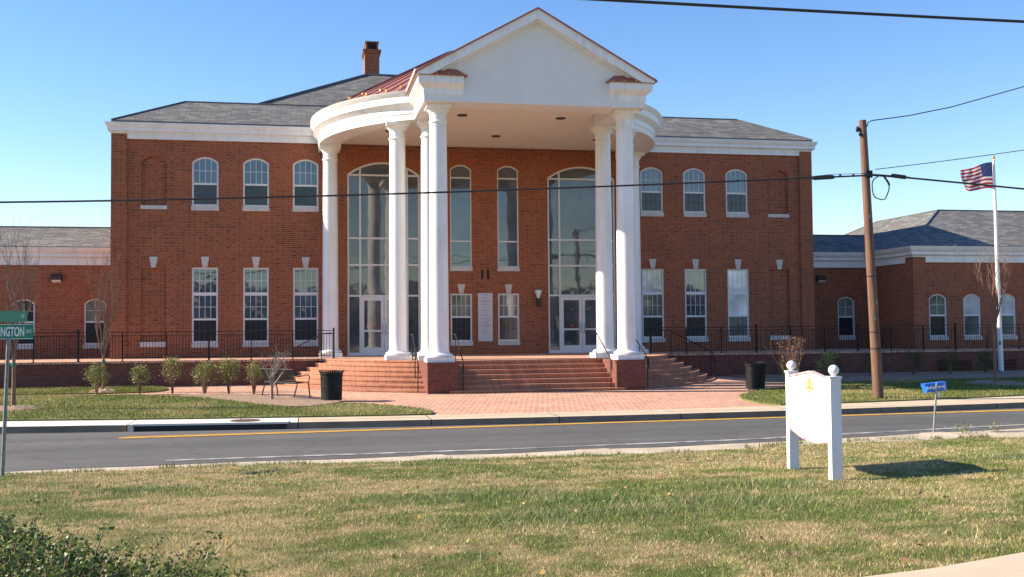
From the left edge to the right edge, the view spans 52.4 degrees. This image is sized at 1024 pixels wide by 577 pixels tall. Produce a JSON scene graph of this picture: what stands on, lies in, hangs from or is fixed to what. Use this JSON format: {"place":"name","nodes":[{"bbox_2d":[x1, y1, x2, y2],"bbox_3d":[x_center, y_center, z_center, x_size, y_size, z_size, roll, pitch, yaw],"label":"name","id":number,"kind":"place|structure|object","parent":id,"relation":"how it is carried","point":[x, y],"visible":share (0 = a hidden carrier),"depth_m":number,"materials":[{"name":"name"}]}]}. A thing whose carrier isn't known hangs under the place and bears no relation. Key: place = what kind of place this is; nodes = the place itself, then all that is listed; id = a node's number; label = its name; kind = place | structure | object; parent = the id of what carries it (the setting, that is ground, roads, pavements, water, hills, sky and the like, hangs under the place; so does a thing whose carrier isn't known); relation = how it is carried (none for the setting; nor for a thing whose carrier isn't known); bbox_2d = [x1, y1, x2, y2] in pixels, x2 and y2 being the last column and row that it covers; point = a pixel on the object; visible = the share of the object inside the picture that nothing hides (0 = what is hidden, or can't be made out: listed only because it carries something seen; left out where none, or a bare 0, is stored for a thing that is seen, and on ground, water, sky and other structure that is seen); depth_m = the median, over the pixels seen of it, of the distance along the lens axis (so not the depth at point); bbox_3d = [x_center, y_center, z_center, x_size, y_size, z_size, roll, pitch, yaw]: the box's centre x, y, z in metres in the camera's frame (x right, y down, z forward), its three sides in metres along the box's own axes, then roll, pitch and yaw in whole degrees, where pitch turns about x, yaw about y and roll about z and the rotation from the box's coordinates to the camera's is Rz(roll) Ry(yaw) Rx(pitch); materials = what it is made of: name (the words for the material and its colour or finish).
{"place":"outdoors","nodes":[
{"label":"outdoors","id":0,"kind":"place"},
{"bbox_2d":[0,420,133,433],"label":"pavement","id":1,"kind":"structure","parent":0,"point":[65,426],"depth_m":23.49,"materials":[{"name":"concrete"}]},
{"bbox_2d":[0,387,168,395],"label":"lawn","id":2,"kind":"structure","parent":0,"point":[66,393],"depth_m":33.94,"materials":[{"name":"green plant"}]},
{"bbox_2d":[73,244,122,388],"bbox_3d":[-13.609,0.932,34.623,1.683,5.001,1.588,1,-3,-36],"label":"bare tree","id":3,"kind":"object","parent":2,"relation":"on","point":[103,345],"visible":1,"depth_m":34.43,"materials":[{"name":"plant"}]},
{"bbox_2d":[90,388,115,392],"bbox_3d":[-13.478,3.364,34.397,0.970,0.139,1.312,0,-2,-11],"label":"mulch ring","id":4,"kind":"object","parent":2,"relation":"on","point":[104,390],"visible":0.88,"depth_m":34.10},
{"bbox_2d":[127,419,235,431],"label":"pavement","id":5,"kind":"structure","parent":0,"point":[178,420],"depth_m":24.50,"materials":[{"name":"concrete"}]},
{"bbox_2d":[178,394,340,407],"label":"walkway","id":6,"kind":"structure","parent":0,"point":[285,401],"depth_m":30.29,"materials":[{"name":"concrete"}]},
{"bbox_2d":[260,345,290,398],"bbox_3d":[-6.951,2.467,30.535,0.933,1.664,1.379,0,-2,-11],"label":"ornamental tree","id":7,"kind":"object","parent":6,"relation":"on","point":[272,376],"visible":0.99,"depth_m":30.52,"materials":[{"name":"grey plant"}]},
{"bbox_2d":[242,418,297,428],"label":"pavement","id":8,"kind":"structure","parent":0,"point":[293,423],"depth_m":24.39,"materials":[{"name":"concrete"}]},
{"bbox_2d":[230,419,259,421],"bbox_3d":[-6.198,3.069,24.155,0.680,0.020,0.680,0,-2,-11],"label":"manhole cover","id":9,"kind":"object","parent":8,"relation":"on","point":[244,420],"visible":1,"depth_m":24.08,"materials":[{"name":"metal"}]},
{"bbox_2d":[299,415,430,428],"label":"pavement","id":10,"kind":"structure","parent":0,"point":[360,421],"depth_m":24.16,"materials":[{"name":"concrete"}]},
{"bbox_2d":[8,376,775,414],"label":"forecourt","id":11,"kind":"structure","parent":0,"point":[721,391],"depth_m":30.84,"materials":[{"name":"brick"}]},
{"bbox_2d":[82,362,110,392],"bbox_3d":[-13.327,2.853,33.391,0.945,1.105,0.941,0,-2,-11],"label":"evergreen shrub","id":12,"kind":"object","parent":11,"relation":"on","point":[98,379],"visible":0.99,"depth_m":33.34,"materials":[{"name":"green plant"}]},
{"bbox_2d":[130,364,154,393],"bbox_3d":[-11.988,2.875,33.502,0.741,1.049,0.783,-2,-3,42],"label":"evergreen shrub","id":13,"kind":"object","parent":11,"relation":"on","point":[139,374],"visible":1,"depth_m":33.43,"materials":[{"name":"green plant"}]},
{"bbox_2d":[159,355,185,393],"bbox_3d":[-10.935,2.759,33.471,0.876,1.263,0.809,0,-2,-11],"label":"evergreen shrub","id":14,"kind":"object","parent":11,"relation":"on","point":[169,363],"visible":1,"depth_m":33.44,"materials":[{"name":"green plant"}]},
{"bbox_2d":[189,360,222,393],"bbox_3d":[-9.830,2.828,33.159,0.898,1.095,1.028,-2,-3,30],"label":"evergreen shrub","id":15,"kind":"object","parent":11,"relation":"on","point":[201,372],"visible":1,"depth_m":33.12,"materials":[{"name":"green plant"}]},
{"bbox_2d":[214,352,243,393],"bbox_3d":[-9.048,2.698,33.138,0.927,1.343,0.854,1,-3,-35],"label":"evergreen shrub","id":16,"kind":"object","parent":11,"relation":"on","point":[228,366],"visible":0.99,"depth_m":33.06,"materials":[{"name":"green plant"}]},
{"bbox_2d":[244,360,265,394],"bbox_3d":[-8.052,2.803,32.809,0.842,1.101,0.746,0,-2,-11],"label":"evergreen shrub","id":17,"kind":"object","parent":11,"relation":"on","point":[251,369],"visible":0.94,"depth_m":32.75,"materials":[{"name":"green plant"}]},
{"bbox_2d":[260,368,310,397],"bbox_3d":[-6.927,2.875,31.795,1.670,0.869,0.698,-2,-3,41],"label":"park bench","id":18,"kind":"object","parent":11,"relation":"on","point":[292,376],"visible":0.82,"depth_m":31.48,"materials":[{"name":"black metal"}]},
{"bbox_2d":[318,370,343,400],"bbox_3d":[-5.236,2.824,30.170,0.758,0.902,0.759,0,-2,-11],"label":"trash can","id":19,"kind":"object","parent":11,"relation":"on","point":[331,385],"visible":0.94,"depth_m":29.92,"materials":[{"name":"black metal"}]},
{"bbox_2d":[275,354,715,393],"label":"brick steps","id":20,"kind":"structure","parent":11,"relation":"on","point":[512,376],"depth_m":34.62,"materials":[{"name":"brick"}]},
{"bbox_2d":[272,332,331,367],"bbox_3d":[-7.750,2.590,38.370,2.204,1.920,0.088,0,-2,-13],"label":"handrail","id":21,"kind":"object","parent":20,"relation":"on","point":[305,342],"visible":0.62,"depth_m":38.48,"materials":[{"name":"black metal"}]},
{"bbox_2d":[410,334,418,391],"bbox_3d":[-3.218,2.433,34.349,0.040,1.850,2.420,0,-2,-11],"label":"handrail","id":22,"kind":"object","parent":20,"relation":"on","point":[415,360],"visible":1,"depth_m":34.14,"materials":[{"name":"black metal"}]},
{"bbox_2d":[453,334,463,389],"bbox_3d":[-1.757,2.414,34.179,0.040,1.850,2.320,0,-2,-11],"label":"handrail","id":23,"kind":"object","parent":20,"relation":"on","point":[461,356],"visible":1,"depth_m":33.85,"materials":[{"name":"black metal"}]},
{"bbox_2d":[592,332,612,382],"bbox_3d":[3.050,2.410,35.129,0.040,1.850,2.320,0,-2,-11],"label":"handrail","id":24,"kind":"object","parent":20,"relation":"on","point":[611,366],"visible":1,"depth_m":34.87,"materials":[{"name":"black metal"}]},
{"bbox_2d":[636,339,649,386],"bbox_3d":[4.336,2.426,35.841,0.040,1.850,2.420,0,-2,-11],"label":"handrail","id":25,"kind":"object","parent":20,"relation":"on","point":[648,366],"visible":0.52,"depth_m":34.80,"materials":[{"name":"black metal"}]},
{"bbox_2d":[658,330,714,367],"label":"handrail","id":26,"kind":"object","parent":20,"relation":"on","point":[690,341],"visible":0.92,"depth_m":41.30,"materials":[{"name":"black metal"}]},
{"bbox_2d":[0,348,1023,387],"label":"brick terrace","id":27,"kind":"structure","parent":11,"relation":"on","point":[55,372],"depth_m":39.55,"materials":[{"name":"brick"}]},
{"bbox_2d":[0,328,334,361],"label":"iron railing","id":28,"kind":"object","parent":27,"relation":"on","point":[78,332],"visible":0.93,"depth_m":37.75,"materials":[{"name":"metal"}]},
{"bbox_2d":[0,7,1023,362],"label":"courthouse","id":29,"kind":"structure","parent":27,"relation":"on","point":[536,97],"depth_m":42.77,"materials":[{"name":"red brick"}]},
{"bbox_2d":[8,292,40,348],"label":"window","id":30,"kind":"structure","parent":29,"relation":"in","point":[31,314],"depth_m":42.52,"materials":[{"name":"glass"}]},
{"bbox_2d":[51,274,61,282],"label":"wall light","id":31,"kind":"object","parent":29,"relation":"attached to","point":[56,278],"visible":1,"depth_m":42.55,"materials":[{"name":"brown metal"}]},
{"bbox_2d":[78,291,109,348],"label":"window","id":32,"kind":"structure","parent":29,"relation":"in","point":[91,340],"depth_m":43.00,"materials":[{"name":"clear glass"}]},
{"bbox_2d":[186,149,223,210],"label":"window","id":33,"kind":"structure","parent":29,"relation":"in","point":[204,169],"depth_m":41.68,"materials":[{"name":"clear glass"}]},
{"bbox_2d":[189,257,220,347],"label":"window","id":34,"kind":"structure","parent":29,"relation":"in","point":[204,280],"depth_m":41.49,"materials":[{"name":"clear glass"}]},
{"bbox_2d":[240,257,270,346],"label":"window","id":35,"kind":"structure","parent":29,"relation":"in","point":[255,270],"depth_m":41.88,"materials":[{"name":"glass"}]},
{"bbox_2d":[238,151,274,210],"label":"window","id":36,"kind":"structure","parent":29,"relation":"in","point":[255,170],"depth_m":42.07,"materials":[{"name":"glass"}]},
{"bbox_2d":[288,152,322,211],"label":"window","id":37,"kind":"structure","parent":29,"relation":"in","point":[305,172],"depth_m":42.45,"materials":[{"name":"glass"}]},
{"bbox_2d":[291,257,320,346],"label":"window","id":38,"kind":"structure","parent":29,"relation":"in","point":[305,271],"depth_m":42.26,"materials":[{"name":"glass"}]},
{"bbox_2d":[341,152,420,355],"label":"entrance window","id":39,"kind":"structure","parent":29,"relation":"in","point":[367,216],"depth_m":42.89,"materials":[{"name":"clear glass"}]},
{"bbox_2d":[447,158,475,270],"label":"window","id":40,"kind":"structure","parent":29,"relation":"in","point":[460,175],"depth_m":43.64,"materials":[{"name":"clear glass"}]},
{"bbox_2d":[448,284,474,345],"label":"window","id":41,"kind":"structure","parent":29,"relation":"in","point":[461,294],"depth_m":43.47,"materials":[{"name":"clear glass"}]},
{"bbox_2d":[478,293,492,340],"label":"directory board","id":42,"kind":"object","parent":29,"relation":"attached to","point":[485,316],"visible":1,"depth_m":43.55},
{"bbox_2d":[492,159,522,270],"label":"window","id":43,"kind":"structure","parent":29,"relation":"in","point":[507,176],"depth_m":44.03,"materials":[{"name":"glass"}]},
{"bbox_2d":[495,284,521,344],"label":"window","id":44,"kind":"structure","parent":29,"relation":"in","point":[508,304],"depth_m":43.86,"materials":[{"name":"glass"}]},
{"bbox_2d":[535,290,541,306],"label":"wall lantern","id":45,"kind":"object","parent":29,"relation":"attached to","point":[538,293],"depth_m":43.85,"materials":[{"name":"glass"}]},
{"bbox_2d":[541,157,615,352],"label":"entrance window","id":46,"kind":"structure","parent":29,"relation":"in","point":[571,212],"depth_m":44.53,"materials":[{"name":"glass"}]},
{"bbox_2d":[639,160,666,216],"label":"window","id":47,"kind":"structure","parent":29,"relation":"in","point":[651,196],"depth_m":45.31,"materials":[{"name":"glass"}]},
{"bbox_2d":[641,259,665,342],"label":"window","id":48,"kind":"structure","parent":29,"relation":"in","point":[652,270],"depth_m":45.13,"materials":[{"name":"glass"}]},
{"bbox_2d":[679,161,709,216],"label":"window","id":49,"kind":"structure","parent":29,"relation":"in","point":[693,194],"depth_m":45.68,"materials":[{"name":"glass"}]},
{"bbox_2d":[682,259,708,341],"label":"window","id":50,"kind":"structure","parent":29,"relation":"in","point":[695,270],"depth_m":45.51,"materials":[{"name":"glass"}]},
{"bbox_2d":[721,162,751,217],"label":"window","id":51,"kind":"structure","parent":29,"relation":"in","point":[736,192],"depth_m":46.08,"materials":[{"name":"glass"}]},
{"bbox_2d":[725,259,750,341],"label":"window","id":52,"kind":"structure","parent":29,"relation":"in","point":[737,271],"depth_m":45.88,"materials":[{"name":"glass"}]},
{"bbox_2d":[816,275,826,282],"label":"wall light","id":53,"kind":"object","parent":29,"relation":"attached to","point":[820,278],"visible":1,"depth_m":49.13,"materials":[{"name":"brown metal"}]},
{"bbox_2d":[833,290,858,339],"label":"window","id":54,"kind":"structure","parent":29,"relation":"in","point":[845,304],"depth_m":49.59,"materials":[{"name":"glass"}]},
{"bbox_2d":[926,287,950,339],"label":"window","id":55,"kind":"structure","parent":29,"relation":"in","point":[937,301],"depth_m":46.15,"materials":[{"name":"glass"}]},
{"bbox_2d":[959,287,983,339],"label":"window","id":56,"kind":"structure","parent":29,"relation":"in","point":[971,302],"depth_m":46.48,"materials":[{"name":"glass"}]},
{"bbox_2d":[994,287,1019,339],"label":"window","id":57,"kind":"structure","parent":29,"relation":"in","point":[1008,303],"depth_m":46.84,"materials":[{"name":"glass"}]},
{"bbox_2d":[649,323,1023,353],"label":"iron railing","id":58,"kind":"object","parent":27,"relation":"on","point":[790,332],"visible":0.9,"depth_m":42.89,"materials":[{"name":"metal"}]},
{"bbox_2d":[938,358,972,370],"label":"vent grille","id":59,"kind":"object","parent":27,"relation":"attached to","point":[961,363],"visible":0.66,"depth_m":43.72,"materials":[{"name":"metal"}]},
{"bbox_2d":[987,358,1017,369],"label":"vent grille","id":60,"kind":"object","parent":27,"relation":"attached to","point":[1007,367],"visible":0.3,"depth_m":44.16,"materials":[{"name":"metal"}]},
{"bbox_2d":[426,412,558,425],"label":"pavement","id":61,"kind":"structure","parent":0,"point":[489,419],"depth_m":24.64,"materials":[{"name":"concrete"}]},
{"bbox_2d":[0,376,1023,420],"bbox_3d":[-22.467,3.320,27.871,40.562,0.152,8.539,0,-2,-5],"label":"lawn","id":62,"kind":"structure","parent":0,"point":[298,416],"depth_m":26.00,"materials":[{"name":"green plant"}]},
{"bbox_2d":[0,405,39,411],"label":"mulch ring","id":63,"kind":"object","parent":62,"relation":"on","point":[15,408],"visible":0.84,"depth_m":27.34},
{"bbox_2d":[0,216,42,405],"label":"bare tree","id":64,"kind":"object","parent":62,"relation":"on","point":[14,343],"visible":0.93,"depth_m":27.66,"materials":[{"name":"plant"}]},
{"bbox_2d":[0,437,1023,576],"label":"lawn","id":65,"kind":"structure","parent":0,"point":[542,549],"depth_m":9.02,"materials":[{"name":"plant"}]},
{"bbox_2d":[0,495,247,576],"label":"holly bush","id":66,"kind":"object","parent":65,"relation":"on","point":[17,541],"visible":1,"depth_m":5.36,"materials":[{"name":"green plant"}]},
{"bbox_2d":[9,441,990,576],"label":"leaves","id":67,"kind":"object","parent":65,"relation":"on","point":[903,559],"visible":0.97,"depth_m":10.09,"materials":[{"name":"brown plant"}]},
{"bbox_2d":[784,361,842,479],"bbox_3d":[3.898,1.756,13.502,0.150,1.584,1.830,0,-2,-2],"label":"notice sign","id":68,"kind":"object","parent":65,"relation":"on","point":[813,408],"visible":1,"depth_m":13.32,"materials":[{"name":"white paint"}]},
{"bbox_2d":[0,411,1023,471],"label":"road","id":69,"kind":"structure","parent":0,"point":[62,454],"depth_m":20.22,"materials":[{"name":"asphalt"}]},
{"bbox_2d":[118,410,1023,438],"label":"road marking","id":70,"kind":"object","parent":69,"relation":"on","point":[544,424],"visible":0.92,"depth_m":22.58,"materials":[{"name":"yellow paint"}]},
{"bbox_2d":[166,424,1023,460],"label":"road marking","id":71,"kind":"object","parent":69,"relation":"on","point":[559,446],"visible":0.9,"depth_m":19.17,"materials":[{"name":"white paint"}]},
{"bbox_2d":[0,408,1023,441],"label":"road","id":72,"kind":"structure","parent":0,"point":[41,436],"depth_m":22.60,"materials":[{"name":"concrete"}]},
{"bbox_2d":[128,420,288,431],"bbox_3d":[-6.904,3.173,23.794,3.587,0.222,0.486,0,-2,-6],"label":"drain inlet","id":73,"kind":"object","parent":72,"relation":"in","point":[199,426],"visible":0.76,"depth_m":23.65,"materials":[{"name":"concrete"}]},
{"bbox_2d":[131,409,1017,436],"bbox_3d":[19.316,2.991,27.072,55.517,0.017,0.608,0,-2,-12],"label":"road marking","id":74,"kind":"object","parent":72,"relation":"on","point":[395,428],"visible":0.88,"depth_m":21.86,"materials":[{"name":"yellow paint"}]},
{"bbox_2d":[0,0,1023,234],"label":"sky","id":75,"kind":"structure","parent":0,"point":[68,68],"materials":[{"name":"blue"}]},
{"bbox_2d":[5,428,1023,473],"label":"shoulder","id":76,"kind":"object","parent":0,"point":[1016,432],"visible":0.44,"depth_m":18.59},
{"bbox_2d":[0,311,33,475],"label":"street sign","id":77,"kind":"object","parent":76,"relation":"on","point":[10,330],"visible":1,"depth_m":15.60,"materials":[{"name":"metal"}]},
{"bbox_2d":[921,381,946,431],"bbox_3d":[8.782,2.482,21.604,0.487,1.096,0.214,0,-2,-4],"label":"sign","id":78,"kind":"object","parent":76,"relation":"on","point":[935,387],"visible":1,"depth_m":21.54,"materials":[{"name":"metal"}]},
{"bbox_2d":[41,432,995,472],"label":"grass","id":79,"kind":"structure","parent":0,"point":[763,445],"depth_m":17.90,"materials":[{"name":"plant"}]},
{"bbox_2d":[548,409,680,422],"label":"pavement","id":80,"kind":"structure","parent":0,"point":[613,416],"depth_m":25.22,"materials":[{"name":"concrete"}]},
{"bbox_2d":[664,406,785,419],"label":"pavement","id":81,"kind":"structure","parent":0,"point":[730,412],"depth_m":25.88,"materials":[{"name":"concrete"}]},
{"bbox_2d":[588,0,1023,22],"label":"overhead cable","id":82,"kind":"object","parent":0,"point":[817,11],"visible":1,"depth_m":16.39,"materials":[{"name":"rubber"}]},
{"bbox_2d":[773,403,899,414],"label":"pavement","id":83,"kind":"structure","parent":0,"point":[861,408],"depth_m":26.78,"materials":[{"name":"concrete"}]},
{"bbox_2d":[739,377,1023,405],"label":"lawn","id":84,"kind":"structure","parent":0,"point":[867,401],"depth_m":30.26,"materials":[{"name":"green plant"}]},
{"bbox_2d":[764,336,805,374],"bbox_3d":[8.823,2.367,33.124,1.295,1.739,1.073,-2,-3,33],"label":"deciduous shrub","id":85,"kind":"object","parent":84,"relation":"on","point":[794,359],"visible":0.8,"depth_m":33.03,"materials":[{"name":"brown plant"}]},
{"bbox_2d":[856,120,889,404],"bbox_3d":[10.293,-0.722,29.552,0.934,8.170,0.344,0,-2,-11],"label":"utility pole","id":86,"kind":"object","parent":84,"relation":"on","point":[875,351],"visible":0.98,"depth_m":29.46,"materials":[{"name":"brown wood"}]},
{"bbox_2d":[0,173,869,202],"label":"overhead cable","id":87,"kind":"object","parent":86,"relation":"attached to","point":[825,177],"visible":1,"depth_m":27.06,"materials":[{"name":"rubber"}]},
{"bbox_2d":[866,86,1023,126],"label":"overhead cable","id":88,"kind":"object","parent":86,"relation":"attached to","point":[943,108],"visible":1,"depth_m":30.11,"materials":[{"name":"rubber"}]},
{"bbox_2d":[873,174,1023,189],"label":"overhead cable","id":89,"kind":"object","parent":86,"relation":"attached to","point":[899,176],"visible":1,"depth_m":29.93,"materials":[{"name":"rubber"}]},
{"bbox_2d":[875,150,1022,169],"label":"overhead cable","id":90,"kind":"object","parent":86,"relation":"attached to","point":[948,160],"visible":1,"depth_m":30.07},
{"bbox_2d":[728,370,1023,391],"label":"planting bed","id":91,"kind":"object","parent":84,"relation":"on","point":[773,380],"visible":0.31,"depth_m":40.24,"materials":[{"name":"soil"}]},
{"bbox_2d":[744,362,766,389],"bbox_3d":[7.933,2.846,33.893,0.758,0.902,0.759,0,-2,-11],"label":"trash can","id":92,"kind":"object","parent":91,"relation":"on","point":[755,375],"visible":0.97,"depth_m":33.63,"materials":[{"name":"black metal"}]},
{"bbox_2d":[776,355,797,378],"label":"evergreen shrub","id":93,"kind":"object","parent":91,"relation":"on","point":[782,372],"visible":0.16,"depth_m":37.23,"materials":[{"name":"green plant"}]},
{"bbox_2d":[813,350,842,377],"bbox_3d":[11.123,2.720,36.738,0.992,1.266,1.109,-2,-3,41],"label":"evergreen shrub","id":94,"kind":"object","parent":91,"relation":"on","point":[829,355],"visible":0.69,"depth_m":36.69,"materials":[{"name":"green plant"}]},
{"bbox_2d":[825,350,847,372],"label":"evergreen shrub","id":95,"kind":"object","parent":91,"relation":"on","point":[838,360],"visible":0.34,"depth_m":40.25,"materials":[{"name":"green plant"}]},
{"bbox_2d":[859,351,882,374],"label":"evergreen shrub","id":96,"kind":"object","parent":91,"relation":"on","point":[865,362],"visible":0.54,"depth_m":40.81,"materials":[{"name":"green plant"}]},
{"bbox_2d":[903,348,929,373],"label":"evergreen shrub","id":97,"kind":"object","parent":91,"relation":"on","point":[915,357],"visible":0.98,"depth_m":41.23,"materials":[{"name":"green plant"}]},
{"bbox_2d":[939,349,959,373],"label":"evergreen shrub","id":98,"kind":"object","parent":91,"relation":"on","point":[947,362],"visible":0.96,"depth_m":41.56,"materials":[{"name":"green plant"}]},
{"bbox_2d":[975,350,992,372],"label":"evergreen shrub","id":99,"kind":"object","parent":91,"relation":"on","point":[985,362],"visible":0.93,"depth_m":42.02,"materials":[{"name":"green plant"}]},
{"bbox_2d":[964,380,1023,385],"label":"mulch ring","id":100,"kind":"object","parent":84,"relation":"on","point":[998,383],"visible":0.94,"depth_m":34.98,"materials":[{"name":"soil"}]},
{"bbox_2d":[951,235,1022,380],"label":"bare tree","id":101,"kind":"object","parent":100,"relation":"on","point":[994,321],"visible":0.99,"depth_m":35.50,"materials":[{"name":"plant"}]},
{"bbox_2d":[869,399,996,412],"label":"pavement","id":102,"kind":"structure","parent":0,"point":[941,405],"depth_m":27.60,"materials":[{"name":"concrete"}]},
{"bbox_2d":[865,552,1023,576],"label":"footpath","id":103,"kind":"structure","parent":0,"point":[1011,565],"depth_m":6.81,"materials":[{"name":"concrete"}]},
{"bbox_2d":[944,421,976,432],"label":"weed","id":104,"kind":"object","parent":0,"point":[963,430],"visible":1,"depth_m":21.18,"materials":[{"name":"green plant"}]},
{"bbox_2d":[965,396,1023,408],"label":"pavement","id":105,"kind":"structure","parent":0,"point":[1010,402],"depth_m":28.45,"materials":[{"name":"concrete"}]},
{"bbox_2d":[992,156,1003,371],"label":"flagpole","id":106,"kind":"object","parent":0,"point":[1000,346],"visible":0.76,"depth_m":42.66,"materials":[{"name":"metal"}]},
{"bbox_2d":[960,162,992,190],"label":"flag","id":107,"kind":"object","parent":106,"relation":"attached to","point":[980,174],"visible":0.95,"depth_m":42.55,"materials":[{"name":"fabric"}]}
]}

